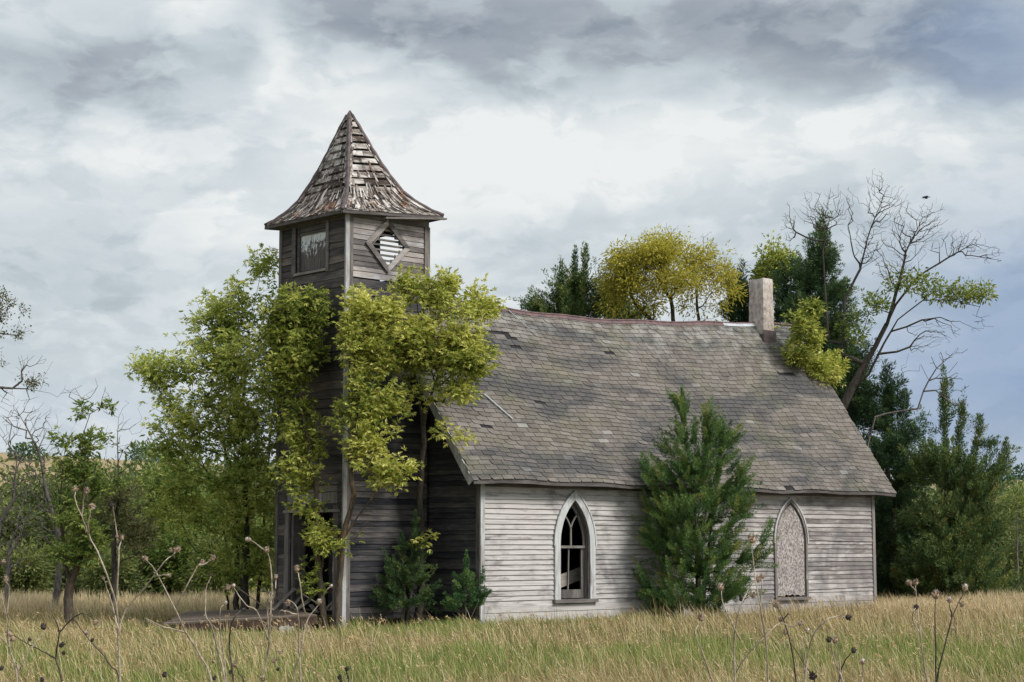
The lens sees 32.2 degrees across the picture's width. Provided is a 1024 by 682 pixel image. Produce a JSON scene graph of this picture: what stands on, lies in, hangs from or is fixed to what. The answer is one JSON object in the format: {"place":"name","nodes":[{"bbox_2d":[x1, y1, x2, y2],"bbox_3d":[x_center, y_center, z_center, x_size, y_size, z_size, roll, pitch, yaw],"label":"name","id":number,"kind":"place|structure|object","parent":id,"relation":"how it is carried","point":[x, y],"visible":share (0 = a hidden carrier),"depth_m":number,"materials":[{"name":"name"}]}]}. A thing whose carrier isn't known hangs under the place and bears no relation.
{"place":"outdoors","nodes":[
{"label":"outdoors","id":0,"kind":"place"},
{"bbox_2d":[0,453,1023,681],"bbox_3d":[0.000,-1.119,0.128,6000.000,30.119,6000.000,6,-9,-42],"label":"ground","id":1,"kind":"structure","parent":0,"point":[12,461],"depth_m":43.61,"materials":[{"name":"green plant"}]},
{"bbox_2d":[0,494,17,596],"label":"bush","id":2,"kind":"object","parent":1,"relation":"on","point":[1,514],"visible":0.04,"depth_m":58.09,"materials":[{"name":"green plant"}]},
{"bbox_2d":[0,558,46,681],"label":"dry thistle","id":3,"kind":"object","parent":1,"relation":"on","point":[42,626],"visible":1,"depth_m":9.50,"materials":[{"name":"brown plant"}]},
{"bbox_2d":[7,441,44,461],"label":"hill shrub","id":4,"kind":"object","parent":1,"relation":"on","point":[23,450],"visible":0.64,"depth_m":259.40,"materials":[{"name":"green plant"}]},
{"bbox_2d":[0,497,54,560],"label":"bush","id":5,"kind":"object","parent":1,"relation":"on","point":[11,527],"visible":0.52,"depth_m":56.79,"materials":[{"name":"green plant"}]},
{"bbox_2d":[0,395,63,610],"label":"dead tree","id":6,"kind":"object","parent":1,"relation":"on","point":[57,583],"visible":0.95,"depth_m":45.87,"materials":[{"name":"grey plant"}]},
{"bbox_2d":[0,535,64,596],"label":"bush","id":7,"kind":"object","parent":1,"relation":"on","point":[33,576],"visible":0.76,"depth_m":52.64,"materials":[{"name":"green plant"}]},
{"bbox_2d":[0,285,69,402],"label":"elm tree","id":8,"kind":"object","parent":1,"relation":"on","point":[34,381],"visible":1,"depth_m":43.98,"materials":[{"name":"green plant"}]},
{"bbox_2d":[2,460,72,554],"bbox_3d":[-15.827,6.878,59.837,3.044,5.741,2.728,6,-9,-42],"label":"bush","id":9,"kind":"object","parent":1,"relation":"on","point":[48,525],"visible":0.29,"depth_m":59.64,"materials":[{"name":"green plant"}]},
{"bbox_2d":[5,602,118,681],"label":"dry thistle","id":10,"kind":"object","parent":1,"relation":"on","point":[61,645],"visible":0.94,"depth_m":10.49,"materials":[{"name":"brown plant"}]},
{"bbox_2d":[37,530,94,597],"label":"bush","id":11,"kind":"object","parent":1,"relation":"on","point":[77,584],"visible":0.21,"depth_m":54.76,"materials":[{"name":"green plant"}]},
{"bbox_2d":[43,457,105,535],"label":"bush","id":12,"kind":"object","parent":1,"relation":"on","point":[68,484],"visible":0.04,"depth_m":65.80,"materials":[{"name":"green plant"}]},
{"bbox_2d":[39,378,129,625],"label":"box elder tree","id":13,"kind":"object","parent":1,"relation":"on","point":[77,474],"visible":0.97,"depth_m":40.46,"materials":[{"name":"green plant"}]},
{"bbox_2d":[61,455,145,555],"bbox_3d":[-13.236,6.432,57.983,2.881,5.418,2.974,6,-9,-42],"label":"bush","id":14,"kind":"object","parent":1,"relation":"on","point":[110,529],"visible":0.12,"depth_m":57.79,"materials":[{"name":"green plant"}]},
{"bbox_2d":[76,539,154,600],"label":"bush","id":15,"kind":"object","parent":1,"relation":"on","point":[98,574],"visible":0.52,"depth_m":52.25,"materials":[{"name":"green plant"}]},
{"bbox_2d":[84,402,163,603],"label":"box elder tree","id":16,"kind":"object","parent":1,"relation":"on","point":[124,520],"visible":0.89,"depth_m":47.93,"materials":[{"name":"green plant"}]},
{"bbox_2d":[73,485,180,681],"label":"dry thistle","id":17,"kind":"object","parent":1,"relation":"on","point":[177,549],"visible":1,"depth_m":9.99,"materials":[{"name":"brown plant"}]},
{"bbox_2d":[127,445,158,461],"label":"hill shrub","id":18,"kind":"object","parent":1,"relation":"on","point":[133,450],"visible":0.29,"depth_m":288.99,"materials":[{"name":"green plant"}]},
{"bbox_2d":[117,457,176,571],"bbox_3d":[-12.887,7.098,62.001,2.804,6.076,3.065,6,-9,-42],"label":"bush","id":19,"kind":"object","parent":1,"relation":"on","point":[161,531],"visible":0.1,"depth_m":61.92,"materials":[{"name":"green plant"}]},
{"bbox_2d":[120,529,195,598],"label":"bush","id":20,"kind":"object","parent":1,"relation":"on","point":[154,581],"visible":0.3,"depth_m":53.70,"materials":[{"name":"green plant"}]},
{"bbox_2d":[143,535,197,595],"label":"bush","id":21,"kind":"object","parent":1,"relation":"on","point":[164,555],"depth_m":57.88,"materials":[{"name":"green plant"}]},
{"bbox_2d":[133,450,218,536],"bbox_3d":[-11.381,6.524,59.866,3.132,6.137,2.572,-3,-7,21],"label":"bush","id":22,"kind":"object","parent":1,"relation":"on","point":[157,479],"visible":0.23,"depth_m":59.91,"materials":[{"name":"green plant"}]},
{"bbox_2d":[141,554,215,681],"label":"dry thistle","id":23,"kind":"object","parent":1,"relation":"on","point":[145,559],"visible":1,"depth_m":10.29,"materials":[{"name":"brown plant"}]},
{"bbox_2d":[138,503,229,597],"bbox_3d":[-9.825,6.558,53.914,2.885,3.393,2.734,6,-9,-42],"label":"bush","id":24,"kind":"object","parent":1,"relation":"on","point":[179,559],"visible":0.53,"depth_m":53.60,"materials":[{"name":"green plant"}]},
{"bbox_2d":[168,461,240,591],"bbox_3d":[-10.725,7.306,63.096,3.000,6.140,2.768,6,-9,-42],"label":"bush","id":25,"kind":"object","parent":1,"relation":"on","point":[212,508],"visible":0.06,"depth_m":62.85,"materials":[{"name":"green plant"}]},
{"bbox_2d":[124,242,285,609],"bbox_3d":[-6.694,2.211,42.068,4.699,9.100,3.276,-3,-7,25],"label":"box elder tree","id":26,"kind":"object","parent":1,"relation":"on","point":[230,368],"visible":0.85,"depth_m":41.85,"materials":[{"name":"green plant"}]},
{"bbox_2d":[203,572,226,681],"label":"dry thistle","id":27,"kind":"object","parent":1,"relation":"on","point":[217,649],"visible":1,"depth_m":10.81,"materials":[{"name":"brown plant"}]},
{"bbox_2d":[176,528,262,599],"bbox_3d":[-8.512,6.886,52.075,2.449,3.122,2.324,-2,-7,14],"label":"bush","id":28,"kind":"object","parent":1,"relation":"on","point":[213,587],"visible":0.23,"depth_m":51.73,"materials":[{"name":"green plant"}]},
{"bbox_2d":[224,583,246,681],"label":"dry thistle","id":29,"kind":"object","parent":1,"relation":"on","point":[228,588],"visible":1,"depth_m":10.60,"materials":[{"name":"brown plant"}]},
{"bbox_2d":[163,608,316,631],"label":"wooden deck","id":30,"kind":"structure","parent":1,"relation":"on","point":[251,616],"depth_m":38.85,"materials":[{"name":"grey wood"}]},
{"bbox_2d":[235,585,266,608],"bbox_3d":[-5.878,5.785,40.039,0.862,0.639,0.089,1,-7,-12],"label":"broken board","id":31,"kind":"object","parent":30,"relation":"on","point":[251,597],"visible":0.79,"depth_m":40.00,"materials":[{"name":"grey wood"}]},
{"bbox_2d":[262,588,296,610],"bbox_3d":[-5.154,5.737,39.378,0.804,0.508,0.069,2,-7,-14],"label":"broken board","id":32,"kind":"object","parent":30,"relation":"on","point":[279,599],"visible":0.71,"depth_m":39.34,"materials":[{"name":"grey wood"}]},
{"bbox_2d":[272,590,294,609],"bbox_3d":[-5.200,5.886,40.352,0.108,0.456,0.769,-4,-8,30],"label":"broken board","id":33,"kind":"object","parent":30,"relation":"on","point":[283,599],"visible":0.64,"depth_m":40.35,"materials":[{"name":"grey wood"}]},
{"bbox_2d":[292,588,328,609],"bbox_3d":[-4.490,5.752,39.561,0.844,0.511,0.110,4,-7,-28],"label":"broken board","id":34,"kind":"object","parent":30,"relation":"on","point":[304,595],"visible":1,"depth_m":39.50,"materials":[{"name":"grey wood"}]},
{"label":"broken board","id":35,"kind":"object","parent":30,"relation":"on","visible":0},
{"bbox_2d":[295,598,313,609],"bbox_3d":[-4.728,5.987,40.435,0.127,0.266,0.568,-4,-8,31],"label":"broken board","id":36,"kind":"object","parent":35,"relation":"on","point":[299,607],"visible":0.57,"depth_m":40.35,"materials":[{"name":"grey wood"}]},
{"bbox_2d":[215,467,270,559],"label":"bush","id":37,"kind":"object","parent":1,"relation":"on","point":[255,517],"visible":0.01,"depth_m":65.72,"materials":[{"name":"green plant"}]},
{"bbox_2d":[234,536,277,681],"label":"dry thistle","id":38,"kind":"object","parent":1,"relation":"on","point":[266,550],"visible":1,"depth_m":10.09,"materials":[{"name":"brown plant"}]},
{"bbox_2d":[241,511,274,594],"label":"bush","id":39,"kind":"object","parent":1,"relation":"on","point":[266,586],"visible":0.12,"depth_m":54.68,"materials":[{"name":"green plant"}]},
{"bbox_2d":[279,626,295,631],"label":"concrete block","id":40,"kind":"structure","parent":1,"relation":"on","point":[283,627],"depth_m":38.25,"materials":[{"name":"grey concrete"}]},
{"bbox_2d":[250,281,354,630],"bbox_3d":[-4.719,2.513,39.489,1.886,7.892,2.604,6,-9,-42],"label":"box elder tree","id":41,"kind":"object","parent":1,"relation":"on","point":[295,357],"visible":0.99,"depth_m":39.48,"materials":[{"name":"green plant"}]},
{"bbox_2d":[276,565,332,681],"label":"dry thistle","id":42,"kind":"object","parent":1,"relation":"on","point":[288,601],"visible":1,"depth_m":10.00,"materials":[{"name":"brown plant"}]},
{"bbox_2d":[309,604,318,612],"bbox_3d":[-4.479,6.045,40.115,0.096,0.172,0.526,3,-7,-21],"label":"broken board","id":43,"kind":"object","parent":1,"relation":"on","point":[312,606],"visible":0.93,"depth_m":40.10,"materials":[{"name":"grey wood"}]},
{"bbox_2d":[337,666,349,681],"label":"dry thistle","id":44,"kind":"object","parent":1,"relation":"on","point":[346,669],"visible":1,"depth_m":9.60,"materials":[{"name":"brown plant"}]},
{"bbox_2d":[324,264,429,629],"bbox_3d":[-2.918,2.280,39.047,2.401,8.249,1.916,2,-7,-16],"label":"box elder tree","id":45,"kind":"object","parent":1,"relation":"on","point":[375,350],"visible":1,"depth_m":38.89,"materials":[{"name":"green plant"}]},
{"bbox_2d":[368,510,442,625],"bbox_3d":[-2.384,5.140,39.959,1.703,2.758,1.173,0,-7,0],"label":"cedar shrub","id":46,"kind":"object","parent":1,"relation":"on","point":[407,583],"visible":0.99,"depth_m":39.85,"materials":[{"name":"green plant"}]},
{"bbox_2d":[394,264,507,623],"bbox_3d":[-1.388,2.337,39.634,2.744,8.268,2.112,-2,-7,20],"label":"box elder tree","id":47,"kind":"object","parent":1,"relation":"on","point":[451,349],"visible":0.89,"depth_m":39.66,"materials":[{"name":"green plant"}]},
{"bbox_2d":[440,549,492,621],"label":"cedar shrub","id":48,"kind":"object","parent":1,"relation":"on","point":[477,597],"visible":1,"depth_m":39.31,"materials":[{"name":"green plant"}]},
{"bbox_2d":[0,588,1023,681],"bbox_3d":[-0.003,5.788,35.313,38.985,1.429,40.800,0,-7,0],"label":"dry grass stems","id":49,"kind":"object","parent":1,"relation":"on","point":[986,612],"visible":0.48,"depth_m":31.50,"materials":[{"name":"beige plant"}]},
{"bbox_2d":[0,593,1023,681],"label":"seeding grass","id":50,"kind":"structure","parent":1,"relation":"on","point":[443,662],"depth_m":24.86,"materials":[{"name":"beige plant"}]},
{"bbox_2d":[0,587,1023,620],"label":"straw grass","id":51,"kind":"structure","parent":1,"relation":"on","point":[16,598],"depth_m":46.43,"materials":[{"name":"beige plant"}]},
{"bbox_2d":[0,433,1023,597],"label":"woodland","id":52,"kind":"object","parent":1,"relation":"on","point":[152,460],"visible":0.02,"depth_m":75.39,"materials":[{"name":"green plant"}]},
{"bbox_2d":[508,241,622,318],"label":"cedar tree","id":53,"kind":"object","parent":1,"relation":"on","point":[576,299],"visible":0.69,"depth_m":59.74,"materials":[{"name":"green plant"}]},
{"bbox_2d":[264,110,896,627],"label":"abandoned church","id":54,"kind":"structure","parent":1,"relation":"on","point":[530,502],"depth_m":42.52,"materials":[{"name":"wood"}]},
{"bbox_2d":[484,394,512,419],"bbox_3d":[-0.317,1.548,41.949,0.698,0.618,0.036,0,-7,0],"label":"stick","id":55,"kind":"object","parent":54,"relation":"on","point":[498,406],"visible":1,"depth_m":41.94,"materials":[{"name":"wood"}]},
{"bbox_2d":[509,310,532,331],"bbox_3d":[0.232,-0.497,45.241,0.643,0.579,0.023,0,-7,-3],"label":"stick","id":56,"kind":"object","parent":54,"relation":"on","point":[520,321],"visible":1,"depth_m":45.24,"materials":[{"name":"wood"}]},
{"bbox_2d":[561,567,579,587],"bbox_3d":[1.380,5.659,42.482,1.330,0.630,0.030,6,-9,-40],"label":"plank","id":57,"kind":"object","parent":54,"relation":"on","point":[574,575],"visible":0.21,"depth_m":42.50,"materials":[{"name":"grey wood"}]},
{"bbox_2d":[552,490,598,602],"bbox_3d":[1.435,4.847,41.957,1.420,2.635,0.290,6,-9,-42],"label":"gothic window","id":58,"kind":"structure","parent":54,"relation":"in","point":[581,510],"depth_m":42.13,"materials":[{"name":"white wood"}]},
{"bbox_2d":[773,497,810,600],"bbox_3d":[7.383,5.537,47.383,1.470,2.720,0.290,6,-9,-42],"label":"gothic window","id":59,"kind":"structure","parent":54,"relation":"in","point":[791,552],"depth_m":47.38,"materials":[{"name":"grey wood"}]},
{"bbox_2d":[591,270,660,319],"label":"cedar tree","id":60,"kind":"object","parent":1,"relation":"on","point":[628,314],"visible":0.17,"depth_m":62.66,"materials":[{"name":"green plant"}]},
{"bbox_2d":[591,223,747,321],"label":"willow tree","id":61,"kind":"object","parent":1,"relation":"on","point":[657,256],"visible":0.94,"depth_m":58.72,"materials":[{"name":"yellow plant"}]},
{"bbox_2d":[695,612,712,681],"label":"dry thistle","id":62,"kind":"object","parent":1,"relation":"on","point":[700,617],"visible":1,"depth_m":10.39,"materials":[{"name":"brown plant"}]},
{"bbox_2d":[629,385,779,617],"bbox_3d":[4.671,4.001,43.281,3.726,5.852,2.612,2,-7,-21],"label":"cedar tree","id":63,"kind":"object","parent":1,"relation":"on","point":[687,536],"visible":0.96,"depth_m":42.89,"materials":[{"name":"green plant"}]},
{"bbox_2d":[716,258,750,321],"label":"cedar tree","id":64,"kind":"object","parent":1,"relation":"on","point":[740,313],"visible":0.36,"depth_m":60.34,"materials":[{"name":"green plant"}]},
{"bbox_2d":[747,533,769,681],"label":"dry thistle","id":65,"kind":"object","parent":1,"relation":"on","point":[751,539],"visible":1,"depth_m":9.99,"materials":[{"name":"brown plant"}]},
{"bbox_2d":[717,575,803,681],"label":"dry thistle","id":66,"kind":"object","parent":1,"relation":"on","point":[721,588],"visible":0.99,"depth_m":10.19,"materials":[{"name":"brown plant"}]},
{"bbox_2d":[747,230,799,304],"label":"hackberry tree","id":67,"kind":"object","parent":1,"relation":"on","point":[772,257],"visible":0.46,"depth_m":59.77,"materials":[{"name":"green plant"}]},
{"bbox_2d":[772,599,817,681],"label":"dry thistle","id":68,"kind":"object","parent":1,"relation":"on","point":[812,675],"visible":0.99,"depth_m":10.49,"materials":[{"name":"brown plant"}]},
{"bbox_2d":[773,295,851,388],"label":"box elder tree","id":69,"kind":"object","parent":1,"relation":"on","point":[830,367],"visible":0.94,"depth_m":51.37,"materials":[{"name":"green plant"}]},
{"bbox_2d":[767,209,882,421],"bbox_3d":[10.001,2.141,57.238,4.062,12.922,2.818,2,-7,-14],"label":"cedar tree","id":70,"kind":"object","parent":1,"relation":"on","point":[806,275],"visible":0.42,"depth_m":57.16,"materials":[{"name":"green plant"}]},
{"bbox_2d":[802,614,851,681],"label":"dry thistle","id":71,"kind":"object","parent":1,"relation":"on","point":[847,617],"visible":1,"depth_m":10.30,"materials":[{"name":"brown plant"}]},
{"bbox_2d":[826,635,843,681],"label":"dry thistle","id":72,"kind":"object","parent":1,"relation":"on","point":[835,640],"visible":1,"depth_m":10.41,"materials":[{"name":"brown plant"}]},
{"bbox_2d":[838,646,857,681],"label":"dry thistle","id":73,"kind":"object","parent":1,"relation":"on","point":[853,650],"visible":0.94,"depth_m":10.60,"materials":[{"name":"brown plant"}]},
{"bbox_2d":[859,657,865,681],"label":"dry thistle","id":74,"kind":"object","parent":1,"relation":"on","point":[863,661],"visible":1,"depth_m":10.60,"materials":[{"name":"beige plant"}]},
{"bbox_2d":[838,358,937,598],"bbox_3d":[11.957,4.523,56.558,3.253,7.935,3.196,6,-9,-42],"label":"cedar tree","id":75,"kind":"object","parent":1,"relation":"on","point":[886,452],"visible":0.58,"depth_m":56.15,"materials":[{"name":"green plant"}]},
{"bbox_2d":[782,169,1001,408],"bbox_3d":[11.913,1.353,54.988,6.919,13.746,2.130,-1,-7,7],"label":"half dead tree","id":76,"kind":"object","parent":1,"relation":"on","point":[969,294],"visible":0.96,"depth_m":55.39,"materials":[{"name":"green plant"}]},
{"bbox_2d":[905,578,927,681],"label":"dry thistle","id":77,"kind":"object","parent":1,"relation":"on","point":[915,584],"visible":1,"depth_m":9.99,"materials":[{"name":"brown plant"}]},
{"bbox_2d":[867,348,967,447],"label":"dead branch tree","id":78,"kind":"object","parent":1,"relation":"on","point":[888,413],"visible":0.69,"depth_m":54.02,"materials":[{"name":"wood"}]},
{"bbox_2d":[931,589,940,681],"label":"dry thistle","id":79,"kind":"object","parent":1,"relation":"on","point":[936,594],"visible":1,"depth_m":10.29,"materials":[{"name":"brown plant"}]},
{"bbox_2d":[936,584,967,681],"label":"dry thistle","id":80,"kind":"object","parent":1,"relation":"on","point":[949,600],"visible":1,"depth_m":10.09,"materials":[{"name":"brown plant"}]},
{"bbox_2d":[888,363,1023,598],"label":"cedar tree","id":81,"kind":"object","parent":1,"relation":"on","point":[947,564],"visible":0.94,"depth_m":53.97,"materials":[{"name":"green plant"}]},
{"bbox_2d":[976,495,1023,568],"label":"bush","id":82,"kind":"object","parent":1,"relation":"on","point":[1000,516],"visible":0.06,"depth_m":65.86,"materials":[{"name":"green plant"}]},
{"bbox_2d":[985,520,1023,594],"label":"bush","id":83,"kind":"object","parent":1,"relation":"on","point":[1009,555],"visible":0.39,"depth_m":59.84,"materials":[{"name":"green plant"}]},
{"bbox_2d":[992,472,1020,491],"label":"hill shrub","id":84,"kind":"object","parent":1,"relation":"on","point":[1007,477],"visible":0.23,"depth_m":239.28,"materials":[{"name":"green plant"}]},
{"bbox_2d":[996,479,1023,592],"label":"bush","id":85,"kind":"object","parent":1,"relation":"on","point":[1020,499],"visible":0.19,"depth_m":71.81,"materials":[{"name":"green plant"}]},
{"bbox_2d":[1004,491,1023,585],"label":"bush","id":86,"kind":"object","parent":1,"relation":"on","point":[1022,521],"visible":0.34,"depth_m":64.26,"materials":[{"name":"green plant"}]},
{"bbox_2d":[1007,462,1023,479],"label":"hill shrub","id":87,"kind":"object","parent":1,"relation":"on","point":[1020,472],"visible":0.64,"depth_m":299.24,"materials":[{"name":"green plant"}]},
{"bbox_2d":[1012,483,1023,596],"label":"bare shrub","id":88,"kind":"object","parent":1,"relation":"on","point":[1017,549],"visible":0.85,"depth_m":57.89,"materials":[{"name":"grey plant"}]},
{"bbox_2d":[0,0,1023,478],"label":"sky","id":89,"kind":"structure","parent":0,"point":[145,145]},
{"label":"broken board","id":90,"kind":"object","parent":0,"visible":0},
{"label":"broken board","id":91,"kind":"object","parent":90,"relation":"on","visible":0},
{"bbox_2d":[289,589,306,608],"bbox_3d":[-4.921,5.939,40.859,0.114,0.443,0.597,-3,-7,23],"label":"broken board","id":92,"kind":"object","parent":91,"relation":"on","point":[296,601],"visible":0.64,"depth_m":40.76,"materials":[{"name":"grey wood"}]}
]}

